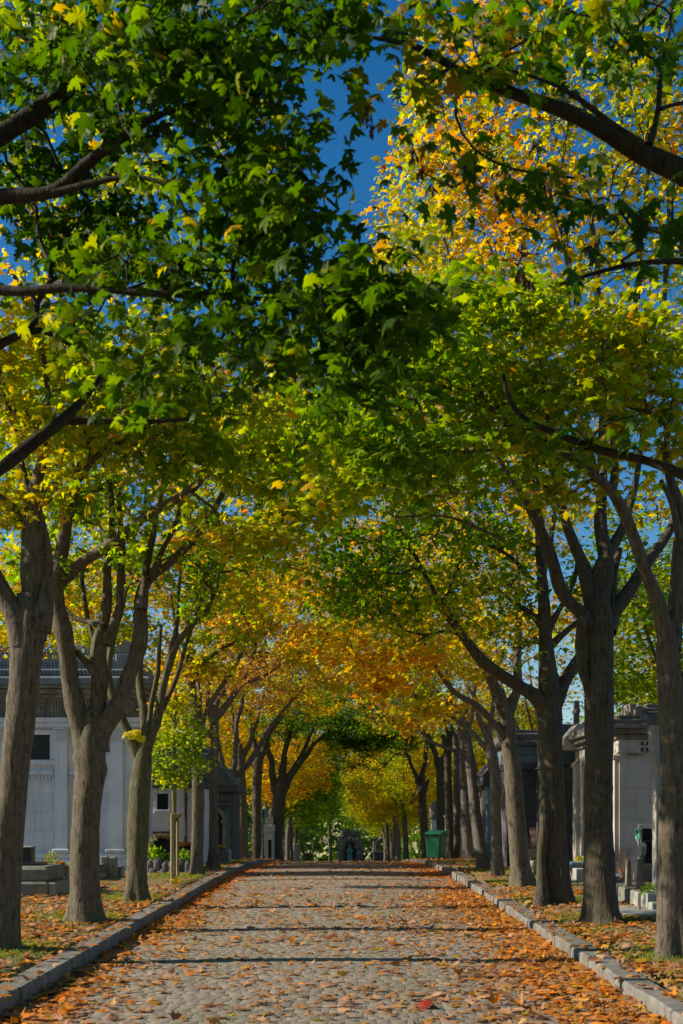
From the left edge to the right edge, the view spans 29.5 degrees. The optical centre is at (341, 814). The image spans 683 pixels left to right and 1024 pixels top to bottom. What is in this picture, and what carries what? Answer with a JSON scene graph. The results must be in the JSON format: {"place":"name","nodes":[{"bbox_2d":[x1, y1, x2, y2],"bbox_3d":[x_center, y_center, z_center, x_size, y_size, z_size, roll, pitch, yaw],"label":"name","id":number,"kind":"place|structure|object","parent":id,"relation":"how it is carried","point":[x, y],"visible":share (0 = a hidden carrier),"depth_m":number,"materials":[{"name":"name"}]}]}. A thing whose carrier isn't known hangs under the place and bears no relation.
{"place":"outdoors","nodes":[
{"label":"outdoors","id":0,"kind":"place"},
{"bbox_2d":[17,862,660,1023],"bbox_3d":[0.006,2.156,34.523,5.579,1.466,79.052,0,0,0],"label":"road","id":1,"kind":"structure","parent":0,"point":[188,1000],"depth_m":12.92,"materials":[{"name":"stone"}]},
{"bbox_2d":[100,857,651,893],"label":"fallen leaves","id":2,"kind":"object","parent":1,"relation":"on","point":[423,872],"visible":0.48,"depth_m":30.74,"materials":[{"name":"orange plant"}]},
{"bbox_2d":[417,999,432,1009],"bbox_3d":[0.640,1.494,10.068,0.100,0.129,0.130,0,0,-27],"label":"maple leaf","id":3,"kind":"object","parent":1,"relation":"on","point":[423,1004],"visible":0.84,"depth_m":10.04,"materials":[{"name":"red plant"}]},
{"bbox_2d":[0,858,682,997],"bbox_3d":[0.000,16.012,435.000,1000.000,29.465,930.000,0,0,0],"label":"ground","id":4,"kind":"structure","parent":0,"point":[25,967],"depth_m":17.75,"materials":[{"name":"orange plant"}]},
{"bbox_2d":[21,878,66,896],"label":"tomb block","id":5,"kind":"structure","parent":4,"relation":"on","point":[31,888],"depth_m":21.00,"materials":[{"name":"stone"}]},
{"bbox_2d":[22,864,64,881],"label":"tomb block","id":6,"kind":"structure","parent":5,"relation":"on","point":[46,873],"depth_m":21.15,"materials":[{"name":"stone"}]},
{"bbox_2d":[22,861,46,865],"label":"tomb slab","id":7,"kind":"structure","parent":6,"relation":"on","point":[37,863],"depth_m":21.61,"materials":[{"name":"black stone"}]},
{"bbox_2d":[22,846,36,861],"bbox_3d":[-5.274,0.664,21.900,0.191,0.274,0.340,0,0,0],"label":"headstone","id":8,"kind":"object","parent":7,"relation":"on","point":[28,853],"visible":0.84,"depth_m":21.75,"materials":[{"name":"black stone"}]},
{"bbox_2d":[0,535,97,657],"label":"maple tree","id":9,"kind":"object","parent":4,"relation":"on","point":[69,599],"visible":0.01,"depth_m":44.33,"materials":[{"name":"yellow plant"}]},
{"bbox_2d":[48,879,69,896],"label":"tomb block","id":10,"kind":"structure","parent":4,"relation":"on","point":[56,887],"depth_m":21.31,"materials":[{"name":"stone"}]},
{"bbox_2d":[0,641,166,869],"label":"mausoleum","id":11,"kind":"structure","parent":4,"relation":"on","point":[48,820],"depth_m":30.90,"materials":[{"name":"stone"}]},
{"bbox_2d":[30,730,54,764],"bbox_3d":[-7.202,-1.600,30.962,0.773,0.836,0.095,0,0,0],"label":"window","id":12,"kind":"structure","parent":11,"relation":"in","point":[43,749],"depth_m":30.98,"materials":[{"name":"glass"}]},
{"bbox_2d":[0,535,182,709],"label":"maple tree","id":13,"kind":"object","parent":4,"relation":"on","point":[126,634],"visible":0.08,"depth_m":38.30,"materials":[{"name":"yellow plant"}]},
{"bbox_2d":[101,856,109,876],"bbox_3d":[-4.986,1.139,27.425,0.161,0.536,0.250,0,0,0],"label":"stele","id":14,"kind":"object","parent":4,"relation":"on","point":[105,862],"visible":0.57,"depth_m":27.30,"materials":[{"name":"stone"}]},
{"bbox_2d":[109,857,117,876],"bbox_3d":[-4.818,1.147,27.425,0.155,0.520,0.250,0,0,0],"label":"stele","id":15,"kind":"object","parent":4,"relation":"on","point":[113,866],"visible":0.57,"depth_m":27.30,"materials":[{"name":"stone"}]},
{"bbox_2d":[0,859,286,1015],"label":"kerb","id":16,"kind":"structure","parent":4,"relation":"on","point":[68,961],"depth_m":13.81,"materials":[{"name":"grey stone"}]},
{"bbox_2d":[147,845,165,860],"bbox_3d":[-4.392,0.906,30.608,0.539,0.415,0.545,0,0,0],"label":"plant","id":17,"kind":"object","parent":4,"relation":"on","point":[154,855],"visible":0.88,"depth_m":30.53,"materials":[{"name":"green plant"}]},
{"bbox_2d":[0,0,316,952],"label":"maple tree","id":18,"kind":"object","parent":4,"relation":"on","point":[28,610],"visible":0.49,"depth_m":13.23,"materials":[{"name":"green plant"}]},
{"bbox_2d":[148,840,169,857],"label":"tomb block","id":19,"kind":"structure","parent":4,"relation":"on","point":[163,845],"depth_m":33.20,"materials":[{"name":"black stone"}]},
{"bbox_2d":[157,849,169,863],"bbox_3d":[-4.141,0.987,30.405,0.387,0.381,0.370,0,0,0],"label":"plant","id":20,"kind":"object","parent":4,"relation":"on","point":[164,857],"visible":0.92,"depth_m":30.35,"materials":[{"name":"green plant"}]},
{"bbox_2d":[74,610,256,766],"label":"maple tree","id":21,"kind":"object","parent":4,"relation":"on","point":[222,738],"visible":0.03,"depth_m":52.74,"materials":[{"name":"yellow plant"}]},
{"bbox_2d":[0,370,343,874],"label":"maple tree","id":22,"kind":"object","parent":4,"relation":"on","point":[203,667],"visible":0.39,"depth_m":28.71,"materials":[{"name":"yellow plant"}]},
{"bbox_2d":[170,813,181,883],"bbox_3d":[-3.237,0.752,25.190,0.133,1.565,0.483,0,0,15],"label":"tree stake","id":23,"kind":"object","parent":4,"relation":"on","point":[177,816],"visible":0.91,"depth_m":24.97,"materials":[{"name":"brown wood"}]},
{"bbox_2d":[136,672,223,878],"bbox_3d":[-3.233,-0.692,25.764,1.751,4.282,1.775,0,0,11],"label":"young maple tree","id":24,"kind":"object","parent":4,"relation":"on","point":[177,702],"visible":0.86,"depth_m":25.69,"materials":[{"name":"green plant"}]},
{"bbox_2d":[151,748,209,863],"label":"chapel","id":25,"kind":"structure","parent":4,"relation":"on","point":[161,807],"depth_m":36.20,"materials":[{"name":"stone"}]},
{"bbox_2d":[154,792,169,812],"bbox_3d":[-4.996,-0.345,36.175,0.443,0.592,0.070,0,0,0],"label":"window","id":26,"kind":"structure","parent":25,"relation":"in","point":[162,801],"depth_m":36.19,"materials":[{"name":"glass"}]},
{"bbox_2d":[0,146,367,901],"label":"maple tree","id":27,"kind":"object","parent":4,"relation":"on","point":[140,742],"visible":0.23,"depth_m":20.46,"materials":[{"name":"yellow plant"}]},
{"bbox_2d":[179,848,190,862],"bbox_3d":[-3.706,0.991,30.587,0.415,0.433,0.428,0,0,-34],"label":"plant","id":28,"kind":"object","parent":4,"relation":"on","point":[186,854],"visible":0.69,"depth_m":30.58,"materials":[{"name":"green plant"}]},
{"bbox_2d":[0,306,397,923],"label":"maple tree","id":29,"kind":"object","parent":4,"relation":"on","point":[93,726],"visible":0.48,"depth_m":16.56,"materials":[{"name":"green plant"}]},
{"bbox_2d":[143,652,274,787],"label":"maple tree","id":30,"kind":"object","parent":4,"relation":"on","point":[227,749],"visible":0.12,"depth_m":63.07,"materials":[{"name":"yellow plant"}]},
{"bbox_2d":[219,849,230,862],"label":"tomb block","id":31,"kind":"structure","parent":4,"relation":"on","point":[224,855],"depth_m":38.50,"materials":[{"name":"grey stone"}]},
{"bbox_2d":[218,761,243,859],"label":"chapel","id":32,"kind":"structure","parent":4,"relation":"on","point":[230,788],"depth_m":43.00,"materials":[{"name":"stone"}]},
{"bbox_2d":[218,812,221,847],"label":"door","id":33,"kind":"structure","parent":32,"relation":"in","point":[219,815],"depth_m":43.25,"materials":[{"name":"metal"}]},
{"bbox_2d":[218,808,226,845],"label":"doorway","id":34,"kind":"structure","parent":32,"relation":"in","point":[223,821],"depth_m":42.95,"materials":[{"name":"stone"}]},
{"bbox_2d":[0,0,481,476],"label":"maple tree","id":35,"kind":"object","parent":4,"relation":"on","point":[234,72],"visible":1,"depth_m":7.50,"materials":[{"name":"green plant"}]},
{"bbox_2d":[156,486,356,867],"bbox_3d":[-2.735,-4.413,37.264,6.551,11.804,12.197,0,0,0],"label":"maple tree","id":36,"kind":"object","parent":4,"relation":"on","point":[216,713],"visible":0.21,"depth_m":33.23,"materials":[{"name":"yellow plant"}]},
{"bbox_2d":[260,809,264,858],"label":"lamp post","id":37,"kind":"object","parent":4,"relation":"on","point":[262,817],"visible":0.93,"depth_m":53.46,"materials":[{"name":"metal"}]},
{"bbox_2d":[170,574,361,778],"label":"maple tree","id":38,"kind":"object","parent":4,"relation":"on","point":[311,682],"visible":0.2,"depth_m":46.95,"materials":[{"name":"yellow plant"}]},
{"bbox_2d":[264,801,274,858],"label":"chapel","id":39,"kind":"structure","parent":4,"relation":"on","point":[269,839],"depth_m":62.00,"materials":[{"name":"beige stone"}]},
{"bbox_2d":[194,575,361,858],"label":"maple tree","id":40,"kind":"object","parent":4,"relation":"on","point":[241,779],"visible":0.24,"depth_m":51.87,"materials":[{"name":"yellow plant"}]},
{"bbox_2d":[221,675,349,816],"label":"maple tree","id":41,"kind":"object","parent":4,"relation":"on","point":[313,759],"visible":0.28,"depth_m":70.37,"materials":[{"name":"yellow plant"}]},
{"bbox_2d":[229,727,342,856],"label":"maple tree","id":42,"kind":"object","parent":4,"relation":"on","point":[318,795],"visible":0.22,"depth_m":78.53,"materials":[{"name":"yellow plant"}]},
{"bbox_2d":[218,616,368,858],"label":"maple tree","id":43,"kind":"object","parent":4,"relation":"on","point":[256,848],"visible":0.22,"depth_m":57.86,"materials":[{"name":"golden-orange foliage"},{"name":"dark bark"}]},
{"bbox_2d":[246,745,345,861],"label":"maple tree","id":44,"kind":"object","parent":4,"relation":"on","point":[291,848],"visible":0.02,"depth_m":94.86,"materials":[{"name":"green plant"}]},
{"bbox_2d":[294,844,299,861],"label":"stele","id":45,"kind":"object","parent":4,"relation":"on","point":[296,852],"visible":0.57,"depth_m":92.00,"materials":[{"name":"stone"}]},
{"bbox_2d":[251,759,344,850],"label":"maple tree","id":46,"kind":"object","parent":4,"relation":"on","point":[297,827],"visible":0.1,"depth_m":103.63,"materials":[{"name":"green plant"}]},
{"bbox_2d":[247,720,351,860],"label":"maple tree","id":47,"kind":"object","parent":4,"relation":"on","point":[287,841],"visible":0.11,"depth_m":86.76,"materials":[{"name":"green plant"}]},
{"bbox_2d":[264,795,340,839],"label":"maple tree","id":48,"kind":"object","parent":4,"relation":"on","point":[310,823],"visible":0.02,"depth_m":113.84,"materials":[{"name":"green plant"}]},
{"bbox_2d":[284,820,332,861],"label":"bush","id":49,"kind":"object","parent":4,"relation":"on","point":[312,851],"visible":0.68,"depth_m":133.51,"materials":[{"name":"green plant"}]},
{"bbox_2d":[246,666,422,861],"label":"maple tree","id":50,"kind":"object","parent":4,"relation":"on","point":[280,785],"visible":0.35,"depth_m":63.75,"materials":[{"name":"golden-orange foliage"},{"name":"dark bark"}]},
{"bbox_2d":[311,748,357,861],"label":"maple tree","id":51,"kind":"object","parent":4,"relation":"on","point":[338,820],"visible":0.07,"depth_m":175.37,"materials":[{"name":"yellow plant"}]},
{"bbox_2d":[0,883,682,1023],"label":"fallen leaves","id":52,"kind":"object","parent":4,"relation":"on","point":[554,964],"visible":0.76,"depth_m":13.21,"materials":[{"name":"orange plant"}]},
{"bbox_2d":[275,225,668,907],"bbox_3d":[2.011,-4.085,19.483,5.828,11.175,5.683,0,0,17],"label":"maple tree","id":53,"kind":"object","parent":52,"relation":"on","point":[547,697],"visible":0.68,"depth_m":19.19,"materials":[{"name":"green plant"}]},
{"bbox_2d":[322,818,367,861],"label":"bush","id":54,"kind":"object","parent":4,"relation":"on","point":[334,832],"visible":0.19,"depth_m":159.50,"materials":[{"name":"green plant"}]},
{"bbox_2d":[337,828,363,861],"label":"stone monument","id":55,"kind":"object","parent":4,"relation":"on","point":[346,838],"visible":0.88,"depth_m":128.19,"materials":[{"name":"grey stone"}]},
{"bbox_2d":[347,844,352,860],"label":"statue","id":56,"kind":"object","parent":55,"relation":"in","point":[349,852],"visible":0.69,"depth_m":128.11,"materials":[{"name":"teal metal"}]},
{"bbox_2d":[247,758,474,861],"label":"wood","id":57,"kind":"object","parent":4,"relation":"on","point":[327,851],"visible":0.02,"depth_m":251.19,"materials":[{"name":"green plant"}]},
{"bbox_2d":[348,824,381,860],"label":"maple tree","id":58,"kind":"object","parent":4,"relation":"on","point":[367,841],"visible":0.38,"depth_m":151.91,"materials":[{"name":"green plant"}]},
{"bbox_2d":[301,670,441,858],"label":"maple tree","id":59,"kind":"object","parent":4,"relation":"on","point":[421,783],"visible":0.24,"depth_m":71.89,"materials":[{"name":"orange plant"}]},
{"bbox_2d":[296,646,447,830],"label":"maple tree","id":60,"kind":"object","parent":4,"relation":"on","point":[440,794],"visible":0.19,"depth_m":63.79,"materials":[{"name":"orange plant"}]},
{"bbox_2d":[335,763,411,861],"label":"maple tree","id":61,"kind":"object","parent":4,"relation":"on","point":[365,821],"visible":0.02,"depth_m":108.72,"materials":[{"name":"yellow plant"}]},
{"bbox_2d":[372,835,383,861],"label":"tomb monument","id":62,"kind":"object","parent":4,"relation":"on","point":[378,855],"visible":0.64,"depth_m":118.20,"materials":[{"name":"stone"}]},
{"bbox_2d":[337,755,428,861],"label":"maple tree","id":63,"kind":"object","parent":4,"relation":"on","point":[387,838],"visible":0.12,"depth_m":100.84,"materials":[{"name":"yellow plant"}]},
{"bbox_2d":[331,730,439,861],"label":"maple tree","id":64,"kind":"object","parent":4,"relation":"on","point":[398,841],"visible":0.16,"depth_m":85.90,"materials":[{"name":"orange plant"}]},
{"bbox_2d":[354,806,418,856],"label":"maple tree","id":65,"kind":"object","parent":4,"relation":"on","point":[391,835],"visible":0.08,"depth_m":117.87,"materials":[{"name":"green plant"}]},
{"bbox_2d":[343,739,434,861],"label":"maple tree","id":66,"kind":"object","parent":4,"relation":"on","point":[393,848],"visible":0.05,"depth_m":92.91,"materials":[{"name":"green plant"}]},
{"bbox_2d":[311,625,477,858],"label":"maple tree","id":67,"kind":"object","parent":4,"relation":"on","point":[447,741],"visible":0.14,"depth_m":46.76,"materials":[{"name":"orange plant"}]},
{"bbox_2d":[342,729,453,859],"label":"maple tree","id":68,"kind":"object","parent":4,"relation":"on","point":[397,790],"visible":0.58,"depth_m":78.38,"materials":[{"name":"yellow plant"}]},
{"bbox_2d":[300,584,500,858],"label":"maple tree","id":69,"kind":"object","parent":4,"relation":"on","point":[456,809],"visible":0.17,"depth_m":47.47,"materials":[{"name":"orange plant"}]},
{"bbox_2d":[310,547,503,858],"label":"maple tree","id":70,"kind":"object","parent":4,"relation":"on","point":[467,850],"visible":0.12,"depth_m":45.85,"materials":[{"name":"orange plant"}]},
{"bbox_2d":[401,820,430,858],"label":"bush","id":71,"kind":"object","parent":4,"relation":"on","point":[411,844],"visible":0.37,"depth_m":139.29,"materials":[{"name":"green plant"}]},
{"bbox_2d":[312,476,552,868],"bbox_3d":[3.329,-4.431,36.461,7.286,11.899,11.584,0,0,-13],"label":"maple tree","id":72,"kind":"object","parent":4,"relation":"on","point":[480,847],"visible":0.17,"depth_m":32.41,"materials":[{"name":"yellow-green foliage"},{"name":"grey bark"}]},
{"bbox_2d":[429,801,435,830],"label":"tomb pillar","id":73,"kind":"structure","parent":4,"relation":"on","point":[432,809],"depth_m":66.02,"materials":[{"name":"stone"}]},
{"bbox_2d":[424,831,447,859],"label":"wheeled bin","id":74,"kind":"object","parent":4,"relation":"on","point":[436,842],"visible":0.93,"depth_m":44.27,"materials":[{"name":"green plastic"}]},
{"bbox_2d":[268,381,608,875],"bbox_3d":[2.637,-5.072,31.116,8.394,13.075,9.801,0,0,0],"label":"maple tree","id":75,"kind":"object","parent":4,"relation":"on","point":[424,708],"visible":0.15,"depth_m":28.33,"materials":[{"name":"plant"}]},
{"bbox_2d":[247,60,650,886],"bbox_3d":[2.343,-7.211,24.753,6.539,17.444,10.098,0,0,20],"label":"maple tree","id":76,"kind":"object","parent":4,"relation":"on","point":[429,660],"visible":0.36,"depth_m":24.29,"materials":[{"name":"green plant"}]},
{"bbox_2d":[265,249,682,958],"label":"maple tree","id":77,"kind":"object","parent":4,"relation":"on","point":[625,347],"visible":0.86,"depth_m":12.31,"materials":[{"name":"green plant"}]},
{"bbox_2d":[431,696,534,802],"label":"maple tree","id":78,"kind":"object","parent":4,"relation":"on","point":[479,749],"visible":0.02,"depth_m":82.86,"materials":[{"name":"yellow plant"}]},
{"bbox_2d":[477,763,490,861],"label":"chapel","id":79,"kind":"structure","parent":4,"relation":"on","point":[483,778],"depth_m":38.01,"materials":[{"name":"stone"}]},
{"bbox_2d":[423,680,572,791],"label":"maple tree","id":80,"kind":"object","parent":4,"relation":"on","point":[476,728],"visible":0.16,"depth_m":64.93,"materials":[{"name":"yellow plant"}]},
{"bbox_2d":[345,0,682,480],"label":"maple tree","id":81,"kind":"object","parent":4,"relation":"on","point":[486,76],"visible":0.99,"depth_m":7.82,"materials":[{"name":"green plant"}]},
{"bbox_2d":[493,729,538,866],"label":"chapel","id":82,"kind":"structure","parent":4,"relation":"on","point":[527,740],"depth_m":33.50,"materials":[{"name":"stone"}]},
{"bbox_2d":[372,0,682,934],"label":"maple tree","id":83,"kind":"object","parent":4,"relation":"on","point":[600,610],"visible":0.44,"depth_m":16.50,"materials":[{"name":"yellow plant"}]},
{"bbox_2d":[528,849,536,873],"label":"tomb block","id":84,"kind":"structure","parent":4,"relation":"on","point":[532,854],"depth_m":28.60,"materials":[{"name":"stone"}]},
{"bbox_2d":[528,827,537,848],"bbox_3d":[4.405,0.726,29.786,0.320,0.908,0.486,0,0,16],"label":"dry bush","id":85,"kind":"object","parent":4,"relation":"on","point":[533,841],"visible":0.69,"depth_m":29.79,"materials":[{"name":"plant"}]},
{"bbox_2d":[396,859,682,1023],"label":"kerb","id":86,"kind":"structure","parent":4,"relation":"on","point":[669,1007],"depth_m":12.80,"materials":[{"name":"stone"}]},
{"bbox_2d":[453,604,656,767],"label":"maple tree","id":87,"kind":"object","parent":4,"relation":"on","point":[561,660],"visible":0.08,"depth_m":49.78,"materials":[{"name":"green plant"}]},
{"bbox_2d":[535,724,575,860],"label":"chapel","id":88,"kind":"structure","parent":4,"relation":"on","point":[568,758],"depth_m":30.50,"materials":[{"name":"stone"}]},
{"bbox_2d":[570,861,582,878],"bbox_3d":[5.070,1.163,26.375,1.050,0.406,0.950,0,0,0],"label":"sarcophagus","id":89,"kind":"object","parent":4,"relation":"on","point":[576,864],"visible":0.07,"depth_m":26.00,"materials":[{"name":"grey stone"}]},
{"bbox_2d":[573,868,583,881],"bbox_3d":[4.661,1.196,25.500,0.185,0.290,0.400,0,0,0],"label":"box","id":90,"kind":"object","parent":4,"relation":"on","point":[578,874],"visible":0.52,"depth_m":25.30,"materials":[{"name":"stone"}]},
{"bbox_2d":[562,701,657,881],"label":"mausoleum","id":91,"kind":"structure","parent":4,"relation":"on","point":[632,785],"depth_m":25.20,"materials":[{"name":"beige stone"}]},
{"bbox_2d":[553,462,682,721],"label":"maple tree","id":92,"kind":"object","parent":4,"relation":"on","point":[643,682],"visible":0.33,"depth_m":34.35,"materials":[{"name":"green plant"}]},
{"bbox_2d":[616,883,651,903],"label":"tomb slab","id":93,"kind":"structure","parent":4,"relation":"on","point":[624,893],"depth_m":20.05,"materials":[{"name":"stone"}]},
{"bbox_2d":[614,842,636,879],"bbox_3d":[4.601,0.805,21.144,0.428,0.771,0.589,0,0,0],"label":"dry bush","id":94,"kind":"object","parent":93,"relation":"on","point":[621,870],"visible":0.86,"depth_m":21.14,"materials":[{"name":"brown plant"}]},
{"bbox_2d":[623,860,633,886],"bbox_3d":[4.471,0.917,20.260,0.133,0.435,0.160,0,0,0],"label":"grave post","id":95,"kind":"object","parent":93,"relation":"on","point":[628,882],"visible":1,"depth_m":20.21,"materials":[{"name":"stone"}]},
{"bbox_2d":[634,859,645,889],"bbox_3d":[4.519,0.901,19.666,0.145,0.475,0.173,0,0,0],"label":"grave post","id":96,"kind":"object","parent":93,"relation":"on","point":[640,877],"visible":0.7,"depth_m":19.61,"materials":[{"name":"stone"}]},
{"bbox_2d":[633,824,651,881],"bbox_3d":[5.199,0.606,20.840,0.941,0.927,0.520,0,0,0],"label":"headstone","id":97,"kind":"object","parent":93,"relation":"on","point":[643,835],"visible":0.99,"depth_m":20.67,"materials":[{"name":"stone"}]},
{"bbox_2d":[633,891,640,905],"bbox_3d":[4.315,1.249,18.850,0.108,0.268,0.300,0,0,0],"label":"box","id":98,"kind":"object","parent":4,"relation":"on","point":[636,899],"visible":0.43,"depth_m":18.77,"materials":[{"name":"stone"}]},
{"bbox_2d":[619,906,655,916],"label":"slab","id":99,"kind":"structure","parent":4,"relation":"on","point":[627,910],"depth_m":17.59,"materials":[{"name":"stone"}]},
{"bbox_2d":[639,882,656,906],"bbox_3d":[4.401,1.172,18.510,0.342,0.443,0.420,0,0,0],"label":"planter","id":100,"kind":"object","parent":4,"relation":"on","point":[647,896],"visible":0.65,"depth_m":18.46,"materials":[{"name":"stone"}]},
{"bbox_2d":[614,544,682,714],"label":"maple tree","id":101,"kind":"object","parent":4,"relation":"on","point":[653,638],"visible":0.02,"depth_m":47.04,"materials":[{"name":"green plant"}]},
{"bbox_2d":[647,721,659,890],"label":"tomb wall","id":102,"kind":"structure","parent":4,"relation":"on","point":[653,737],"depth_m":19.05,"materials":[{"name":"stone"}]},
{"bbox_3d":[-4.807,1.252,23.100,0.463,0.240,1.600,0,0,0],"label":"tomb slab","id":103,"kind":"object","parent":4,"relation":"on","visible":0},
{"bbox_2d":[43,851,60,863],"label":"flowers","id":104,"kind":"object","parent":103,"relation":"on","point":[49,857],"visible":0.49,"depth_m":22.71,"materials":[{"name":"yellow plant"}]},
{"bbox_2d":[0,0,682,858],"label":"sky","id":105,"kind":"structure","parent":0,"point":[378,70],"materials":[{"name":"blue"}]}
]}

